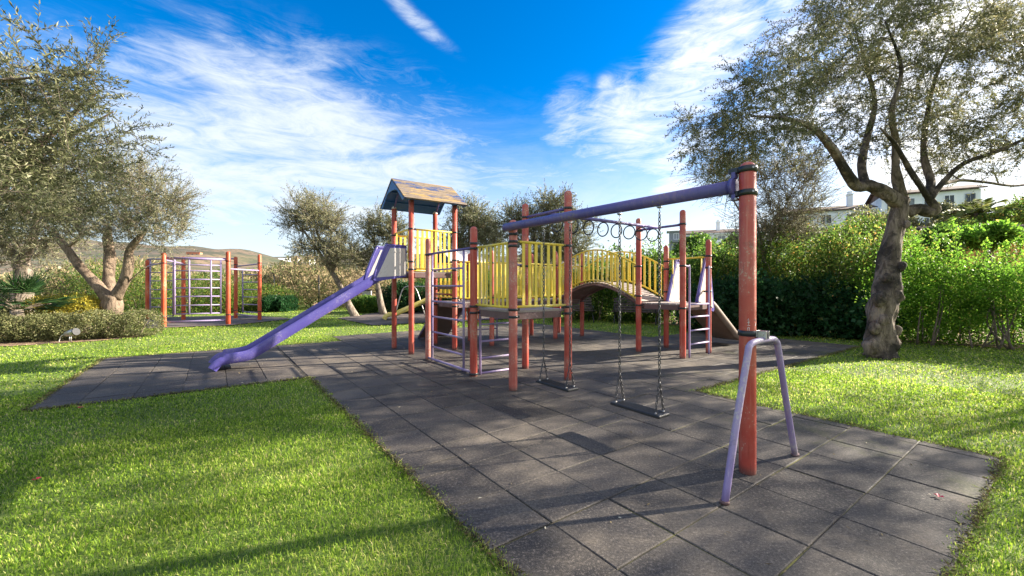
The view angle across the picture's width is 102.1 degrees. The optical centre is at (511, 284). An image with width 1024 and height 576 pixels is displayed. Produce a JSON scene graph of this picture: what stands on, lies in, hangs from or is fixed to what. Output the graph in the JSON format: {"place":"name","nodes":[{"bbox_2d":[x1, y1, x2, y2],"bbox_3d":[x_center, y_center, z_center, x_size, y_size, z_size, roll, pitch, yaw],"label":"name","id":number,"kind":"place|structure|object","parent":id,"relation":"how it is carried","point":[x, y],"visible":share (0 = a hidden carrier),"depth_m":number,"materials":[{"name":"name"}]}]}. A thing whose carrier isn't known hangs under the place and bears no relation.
{"place":"outdoors","nodes":[
{"label":"outdoors","id":0,"kind":"place"},
{"bbox_2d":[0,325,142,345],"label":"planting bed soil","id":1,"kind":"structure","parent":0,"point":[14,343],"depth_m":10.55,"materials":[{"name":"brown soil"}]},
{"bbox_2d":[0,305,27,331],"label":"ground shrub","id":2,"kind":"object","parent":1,"relation":"on","point":[4,310],"visible":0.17,"depth_m":11.45,"materials":[{"name":"green plant"}]},
{"bbox_2d":[0,270,82,337],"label":"fan palm","id":3,"kind":"object","parent":1,"relation":"on","point":[31,284],"visible":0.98,"depth_m":10.90,"materials":[{"name":"green plant"}]},
{"bbox_2d":[0,155,103,314],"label":"olive tree","id":4,"kind":"object","parent":1,"relation":"on","point":[9,250],"visible":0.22,"depth_m":14.64,"materials":[{"name":"green plant"}]},
{"bbox_2d":[13,292,101,327],"bbox_3d":[-13.240,0.828,12.052,2.593,1.264,1.288,0,0,0],"label":"golden shrub","id":5,"kind":"object","parent":1,"relation":"on","point":[76,307],"visible":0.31,"depth_m":11.90,"materials":[{"name":"yellow plant"}]},
{"bbox_2d":[59,328,79,341],"bbox_3d":[-11.192,1.265,10.425,0.490,0.350,0.186,0,0,0],"label":"garden spotlight","id":6,"kind":"object","parent":1,"relation":"on","point":[70,333],"visible":1,"depth_m":10.39,"materials":[{"name":"metal"}]},
{"bbox_2d":[0,307,168,342],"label":"hedge","id":7,"kind":"object","parent":1,"relation":"on","point":[56,328],"visible":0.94,"depth_m":10.94,"materials":[{"name":"green plant"}]},
{"bbox_2d":[0,125,212,332],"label":"olive tree","id":8,"kind":"object","parent":1,"relation":"on","point":[109,291],"visible":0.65,"depth_m":12.29,"materials":[{"name":"green plant"}]},
{"bbox_2d":[0,254,361,275],"bbox_3d":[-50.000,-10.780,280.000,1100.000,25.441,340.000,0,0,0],"label":"hill","id":9,"kind":"structure","parent":0,"point":[248,259],"depth_m":245.98,"materials":[{"name":"green plant"}]},
{"bbox_2d":[140,315,291,327],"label":"safety pad paving","id":10,"kind":"structure","parent":0,"point":[241,319],"depth_m":16.55,"materials":[{"name":"grey rubber"}]},
{"bbox_2d":[145,251,261,325],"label":"climbing bars","id":11,"kind":"object","parent":10,"relation":"on","point":[164,280],"visible":0.89,"depth_m":15.07,"materials":[{"name":"orange paint"}]},
{"bbox_2d":[0,238,641,271],"bbox_3d":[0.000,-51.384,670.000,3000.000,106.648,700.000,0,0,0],"label":"hills","id":12,"kind":"structure","parent":0,"point":[154,253],"depth_m":677.37,"materials":[{"name":"green plant"}]},
{"bbox_2d":[186,251,202,254],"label":"house","id":13,"kind":"structure","parent":12,"relation":"on","point":[192,253],"depth_m":640.55,"materials":[{"name":"ceramic"}]},
{"bbox_2d":[339,311,499,324],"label":"safety pad paving","id":14,"kind":"structure","parent":0,"point":[377,318],"depth_m":17.54,"materials":[{"name":"grey rubber"}]},
{"bbox_2d":[397,286,424,314],"bbox_3d":[-3.660,0.740,20.107,3.984,1.419,1.041,0,0,-33],"label":"swing set","id":15,"kind":"object","parent":14,"relation":"on","point":[417,293],"visible":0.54,"depth_m":19.25,"materials":[{"name":"metal"}]},
{"bbox_2d":[382,292,467,319],"bbox_3d":[-3.640,0.655,17.658,3.613,1.586,0.512,0,0,-25],"label":"toddler slide","id":16,"kind":"object","parent":14,"relation":"on","point":[403,310],"visible":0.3,"depth_m":17.20,"materials":[{"name":"yellow plastic"}]},
{"bbox_2d":[437,249,485,321],"bbox_3d":[-2.050,0.035,16.200,1.600,2.810,1.600,0,0,-36],"label":"toddler playhouse","id":17,"kind":"object","parent":14,"relation":"on","point":[460,255],"visible":0.12,"depth_m":16.05,"materials":[{"name":"white paint"}]},
{"bbox_2d":[0,255,1023,575],"bbox_3d":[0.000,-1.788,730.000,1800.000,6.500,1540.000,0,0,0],"label":"lawn","id":18,"kind":"structure","parent":0,"point":[330,493],"depth_m":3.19,"materials":[{"name":"green plant"}]},
{"bbox_2d":[0,0,192,265],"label":"olive tree","id":19,"kind":"object","parent":18,"relation":"on","point":[31,163],"visible":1,"depth_m":3.97,"materials":[{"name":"green plant"}]},
{"bbox_2d":[43,247,273,315],"bbox_3d":[-16.904,-0.177,20.465,9.540,3.416,4.693,0,0,-27],"label":"shrub","id":20,"kind":"object","parent":18,"relation":"on","point":[141,289],"visible":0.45,"depth_m":20.03,"materials":[{"name":"green plant"}]},
{"bbox_2d":[153,266,306,310],"bbox_3d":[-15.813,0.188,23.363,7.945,2.712,2.813,0,0,-5],"label":"green hedge","id":21,"kind":"object","parent":18,"relation":"on","point":[270,291],"visible":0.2,"depth_m":23.23,"materials":[{"name":"green plant"}]},
{"bbox_2d":[256,294,282,311],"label":"bush","id":22,"kind":"object","parent":18,"relation":"on","point":[269,302],"visible":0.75,"depth_m":21.99,"materials":[{"name":"green plant"}]},
{"bbox_2d":[0,251,561,308],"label":"reeds","id":23,"kind":"object","parent":18,"relation":"on","point":[292,275],"visible":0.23,"depth_m":26.07,"materials":[{"name":"green plant"}]},
{"bbox_2d":[276,294,299,311],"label":"bush","id":24,"kind":"object","parent":18,"relation":"on","point":[285,303],"visible":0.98,"depth_m":22.47,"materials":[{"name":"green plant"}]},
{"bbox_2d":[0,258,593,298],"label":"scrub","id":25,"kind":"object","parent":18,"relation":"on","point":[92,260],"depth_m":44.15,"materials":[{"name":"green plant"}]},
{"bbox_2d":[265,180,376,315],"bbox_3d":[-8.662,-1.434,18.998,5.060,6.878,3.587,0,0,0],"label":"olive tree","id":26,"kind":"object","parent":18,"relation":"on","point":[330,247],"visible":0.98,"depth_m":18.64,"materials":[{"name":"green plant"}]},
{"bbox_2d":[362,290,371,295],"bbox_3d":[-7.994,0.853,22.805,0.560,1.175,0.340,0,0,-15],"label":"litter basket","id":27,"kind":"object","parent":18,"relation":"on","point":[367,292],"visible":0.39,"depth_m":22.68,"materials":[{"name":"white plastic"}]},
{"bbox_2d":[351,294,385,312],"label":"bush","id":28,"kind":"object","parent":18,"relation":"on","point":[365,303],"visible":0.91,"depth_m":21.49,"materials":[{"name":"green plant"}]},
{"bbox_2d":[342,196,415,314],"bbox_3d":[-6.488,-1.321,19.928,4.118,6.147,3.249,0,0,0],"label":"olive tree","id":29,"kind":"object","parent":18,"relation":"on","point":[376,231],"visible":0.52,"depth_m":19.74,"materials":[{"name":"green plant"}]},
{"bbox_2d":[381,278,424,312],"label":"bush","id":30,"kind":"object","parent":18,"relation":"on","point":[403,300],"visible":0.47,"depth_m":21.10,"materials":[{"name":"green plant"}]},
{"bbox_2d":[233,275,624,307],"bbox_3d":[-4.700,0.440,24.000,28.660,2.000,0.060,0,0,0],"label":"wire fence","id":31,"kind":"object","parent":18,"relation":"on","point":[308,297],"visible":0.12,"depth_m":24.00,"materials":[{"name":"black metal"}]},
{"bbox_2d":[420,289,460,311],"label":"bush","id":32,"kind":"object","parent":18,"relation":"on","point":[443,299],"visible":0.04,"depth_m":21.20,"materials":[{"name":"green plant"}]},
{"bbox_2d":[432,191,508,314],"bbox_3d":[-1.935,-1.370,18.889,4.232,5.994,3.265,0,0,0],"label":"olive tree","id":33,"kind":"object","parent":18,"relation":"on","point":[479,222],"visible":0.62,"depth_m":18.55,"materials":[{"name":"green plant"}]},
{"bbox_2d":[414,266,561,310],"bbox_3d":[-1.161,0.172,22.507,10.112,2.805,3.557,0,0,13],"label":"hedge","id":34,"kind":"object","parent":18,"relation":"on","point":[422,279],"visible":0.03,"depth_m":22.33,"materials":[{"name":"green plant"}]},
{"bbox_2d":[479,178,604,318],"bbox_3d":[1.336,-1.558,17.936,5.514,6.199,3.538,0,0,0],"label":"olive tree","id":35,"kind":"object","parent":18,"relation":"on","point":[554,203],"visible":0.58,"depth_m":17.64,"materials":[{"name":"green plant"}]},
{"bbox_2d":[552,297,595,322],"bbox_3d":[2.340,0.952,15.974,1.700,0.997,0.730,0,0,-8],"label":"garden bench","id":36,"kind":"object","parent":18,"relation":"on","point":[588,302],"visible":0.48,"depth_m":16.22,"materials":[{"name":"black wood"}]},
{"bbox_2d":[561,267,634,319],"bbox_3d":[3.744,0.336,17.554,4.366,2.365,2.520,0,0,40],"label":"shrub","id":37,"kind":"object","parent":18,"relation":"on","point":[597,307],"visible":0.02,"depth_m":17.44,"materials":[{"name":"green plant"}]},
{"bbox_2d":[611,297,660,324],"bbox_3d":[4.580,0.952,15.319,1.700,0.997,0.730,0,0,24],"label":"garden bench","id":38,"kind":"object","parent":18,"relation":"on","point":[616,305],"visible":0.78,"depth_m":15.57,"materials":[{"name":"black wood"}]},
{"bbox_2d":[666,229,679,257],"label":"apartment tower","id":39,"kind":"structure","parent":18,"relation":"on","point":[674,236],"depth_m":88.11,"materials":[{"name":"white paint"}]},
{"bbox_2d":[674,233,678,239],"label":"window","id":40,"kind":"structure","parent":39,"relation":"in","point":[676,235],"depth_m":87.97,"materials":[{"name":"grey glass"}]},
{"bbox_2d":[670,231,717,270],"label":"tree","id":41,"kind":"object","parent":18,"relation":"on","point":[692,239],"visible":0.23,"depth_m":59.08,"materials":[{"name":"green plant"}]},
{"bbox_2d":[686,220,765,244],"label":"apartment building","id":42,"kind":"structure","parent":18,"relation":"on","point":[716,233],"depth_m":94.22,"materials":[{"name":"paint"}]},
{"bbox_2d":[716,233,759,251],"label":"tree","id":43,"kind":"object","parent":18,"relation":"on","point":[729,241],"visible":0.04,"depth_m":54.37,"materials":[{"name":"green plant"}]},
{"bbox_2d":[766,218,822,259],"bbox_3d":[18.100,-1.472,26.066,4.560,5.878,2.756,0,0,10],"label":"tree","id":44,"kind":"object","parent":18,"relation":"on","point":[803,230],"visible":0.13,"depth_m":25.54,"materials":[{"name":"green plant"}]},
{"bbox_2d":[779,191,879,254],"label":"apartment building","id":45,"kind":"structure","parent":18,"relation":"on","point":[849,205],"depth_m":67.25,"materials":[{"name":"paint"}]},
{"bbox_2d":[820,214,831,223],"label":"window","id":46,"kind":"structure","parent":45,"relation":"in","point":[824,218],"depth_m":67.42,"materials":[{"name":"grey glass"}]},
{"bbox_2d":[654,0,1023,359],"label":"olive tree","id":47,"kind":"object","parent":18,"relation":"on","point":[882,333],"visible":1,"depth_m":8.10,"materials":[{"name":"green plant"}]},
{"bbox_2d":[842,205,920,232],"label":"tree","id":48,"kind":"object","parent":18,"relation":"on","point":[866,213],"visible":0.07,"depth_m":25.96,"materials":[{"name":"green plant"}]},
{"bbox_2d":[865,185,987,224],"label":"apartment building","id":49,"kind":"structure","parent":18,"relation":"on","point":[957,194],"depth_m":59.35,"materials":[{"name":"paint"}]},
{"bbox_2d":[909,198,914,204],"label":"window","id":50,"kind":"structure","parent":49,"relation":"in","point":[912,201],"depth_m":60.88,"materials":[{"name":"grey glass"}]},
{"bbox_2d":[923,217,932,224],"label":"window","id":51,"kind":"structure","parent":49,"relation":"in","point":[927,218],"depth_m":60.08,"materials":[{"name":"grey glass"}]},
{"bbox_2d":[944,194,954,206],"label":"window","id":52,"kind":"structure","parent":49,"relation":"in","point":[952,197],"depth_m":58.86,"materials":[{"name":"grey glass"}]},
{"bbox_2d":[965,193,975,201],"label":"window","id":53,"kind":"structure","parent":49,"relation":"in","point":[972,196],"depth_m":57.82,"materials":[{"name":"grey glass"}]},
{"bbox_2d":[959,1,1023,85],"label":"olive tree","id":54,"kind":"object","parent":18,"relation":"on","point":[1014,41],"visible":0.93,"depth_m":7.23,"materials":[{"name":"green plant"}]},
{"bbox_2d":[0,0,1023,257],"label":"sky","id":55,"kind":"structure","parent":0,"point":[491,100],"materials":[{"name":"blue"}]},
{"bbox_2d":[27,323,1002,575],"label":"paving","id":56,"kind":"structure","parent":0,"point":[905,513],"depth_m":3.47,"materials":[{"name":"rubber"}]},
{"bbox_2d":[208,178,738,390],"bbox_3d":[-0.222,-0.420,9.061,10.388,3.722,5.986,0,0,-36],"label":"play structure","id":57,"kind":"object","parent":56,"relation":"on","point":[524,281],"visible":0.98,"depth_m":8.53,"materials":[{"name":"red paint"}]},
{"bbox_2d":[16,339,1015,575],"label":"edge thatch","id":58,"kind":"object","parent":56,"relation":"on","point":[993,478],"visible":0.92,"depth_m":3.26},
{"bbox_2d":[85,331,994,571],"bbox_3d":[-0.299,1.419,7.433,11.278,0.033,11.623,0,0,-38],"label":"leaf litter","id":59,"kind":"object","parent":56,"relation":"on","point":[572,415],"visible":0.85,"depth_m":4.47,"materials":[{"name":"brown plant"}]},
{"bbox_2d":[502,162,798,505],"bbox_3d":[0.964,0.252,4.403,1.315,2.394,3.291,0,0,-36],"label":"swing set","id":60,"kind":"object","parent":56,"relation":"on","point":[743,189],"visible":1,"depth_m":3.15,"materials":[{"name":"red paint"}]},
{"bbox_2d":[536,221,577,391],"bbox_3d":[0.520,0.239,4.855,0.170,1.902,0.570,0,0,-36],"label":"swing","id":61,"kind":"object","parent":60,"relation":"hanging from","point":[566,387],"visible":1,"depth_m":4.70,"materials":[{"name":"black metal"}]},
{"bbox_2d":[610,206,669,418],"bbox_3d":[1.205,0.240,3.938,0.170,1.905,0.564,0,0,-36],"label":"swing","id":62,"kind":"object","parent":60,"relation":"hanging from","point":[642,409],"visible":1,"depth_m":3.82,"materials":[{"name":"black metal"}]},
{"bbox_2d":[650,311,1023,348],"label":"planting bed soil","id":63,"kind":"structure","parent":0,"point":[990,345],"depth_m":10.37,"materials":[{"name":"brown soil"}]},
{"bbox_2d":[551,232,801,323],"bbox_3d":[6.070,-0.308,15.684,10.163,3.706,3.920,0,0,33],"label":"hedge","id":64,"kind":"object","parent":63,"relation":"on","point":[606,304],"visible":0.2,"depth_m":15.96,"materials":[{"name":"green plant"}]},
{"bbox_2d":[669,122,856,277],"bbox_3d":[8.001,-1.999,13.464,5.739,6.923,3.769,0,0,0],"label":"olive tree","id":65,"kind":"object","parent":63,"relation":"on","point":[779,212],"visible":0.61,"depth_m":12.94,"materials":[{"name":"green plant"}]},
{"bbox_2d":[669,267,914,339],"bbox_3d":[7.806,0.522,12.235,6.075,2.133,2.757,0,0,24],"label":"hedge","id":66,"kind":"object","parent":63,"relation":"on","point":[803,308],"visible":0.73,"depth_m":11.58,"materials":[{"name":"green plant"}]},
{"bbox_2d":[712,209,940,335],"bbox_3d":[9.556,-0.456,12.827,6.742,3.968,4.169,0,0,18],"label":"flowering shrub","id":67,"kind":"object","parent":63,"relation":"on","point":[849,250],"visible":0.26,"depth_m":12.22,"materials":[{"name":"green plant"}]},
{"bbox_2d":[805,211,885,258],"bbox_3d":[19.450,-1.450,24.172,5.511,5.832,3.348,0,0,0],"label":"tree","id":68,"kind":"object","parent":63,"relation":"on","point":[868,220],"visible":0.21,"depth_m":23.50,"materials":[{"name":"green plant"}]},
{"bbox_2d":[903,214,933,241],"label":"tree","id":69,"kind":"object","parent":63,"relation":"on","point":[915,221],"visible":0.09,"depth_m":23.52,"materials":[{"name":"green plant"}]},
{"bbox_2d":[829,226,1023,349],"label":"hedge","id":70,"kind":"object","parent":63,"relation":"on","point":[976,310],"visible":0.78,"depth_m":9.71,"materials":[{"name":"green plant"}]},
{"bbox_2d":[912,244,930,338],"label":"climber shoot","id":71,"kind":"object","parent":70,"relation":"attached to","point":[922,286],"visible":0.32,"depth_m":10.19,"materials":[{"name":"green plant"}]},
{"bbox_2d":[927,232,945,339],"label":"climber shoot","id":72,"kind":"object","parent":70,"relation":"attached to","point":[935,243],"visible":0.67,"depth_m":9.99,"materials":[{"name":"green plant"}]},
{"bbox_2d":[943,214,967,340],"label":"climber shoot","id":73,"kind":"object","parent":70,"relation":"attached to","point":[953,230],"visible":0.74,"depth_m":9.89,"materials":[{"name":"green plant"}]},
{"bbox_2d":[970,237,992,339],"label":"climber shoot","id":74,"kind":"object","parent":70,"relation":"attached to","point":[986,247],"visible":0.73,"depth_m":9.98,"materials":[{"name":"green plant"}]},
{"bbox_2d":[991,239,1021,337],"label":"climber shoot","id":75,"kind":"object","parent":70,"relation":"attached to","point":[1005,252],"visible":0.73,"depth_m":9.69,"materials":[{"name":"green plant"}]},
{"bbox_2d":[998,233,1023,341],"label":"climber shoot","id":76,"kind":"object","parent":70,"relation":"attached to","point":[1020,239],"visible":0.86,"depth_m":9.69,"materials":[{"name":"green plant"}]},
{"bbox_2d":[929,198,971,224],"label":"tree","id":77,"kind":"object","parent":63,"relation":"on","point":[945,206],"visible":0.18,"depth_m":23.78,"materials":[{"name":"green plant"}]},
{"bbox_2d":[913,224,1023,320],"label":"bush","id":78,"kind":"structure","parent":63,"relation":"on","point":[918,228],"depth_m":16.81,"materials":[{"name":"plant"}]},
{"bbox_2d":[931,200,1023,226],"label":"hedge","id":79,"kind":"object","parent":63,"relation":"on","point":[1013,215],"visible":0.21,"depth_m":20.22,"materials":[{"name":"green plant"}]},
{"bbox_2d":[934,197,1023,224],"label":"tree","id":80,"kind":"object","parent":63,"relation":"on","point":[979,206],"visible":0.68,"depth_m":21.24,"materials":[{"name":"green plant"}]},
{"bbox_2d":[1005,193,1023,209],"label":"tree","id":81,"kind":"object","parent":63,"relation":"on","point":[1021,198],"visible":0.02,"depth_m":24.38,"materials":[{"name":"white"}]},
{"bbox_2d":[907,221,969,314],"bbox_3d":[15.645,-0.473,15.267,2.429,3.887,1.521,0,0,-15],"label":"tree","id":82,"kind":"object","parent":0,"point":[941,231],"visible":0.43,"depth_m":14.97,"materials":[{"name":"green plant"}]},
{"bbox_2d":[956,218,1023,323],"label":"tree","id":83,"kind":"object","parent":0,"point":[974,236],"visible":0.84,"depth_m":15.18,"materials":[{"name":"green plant"}]}
]}

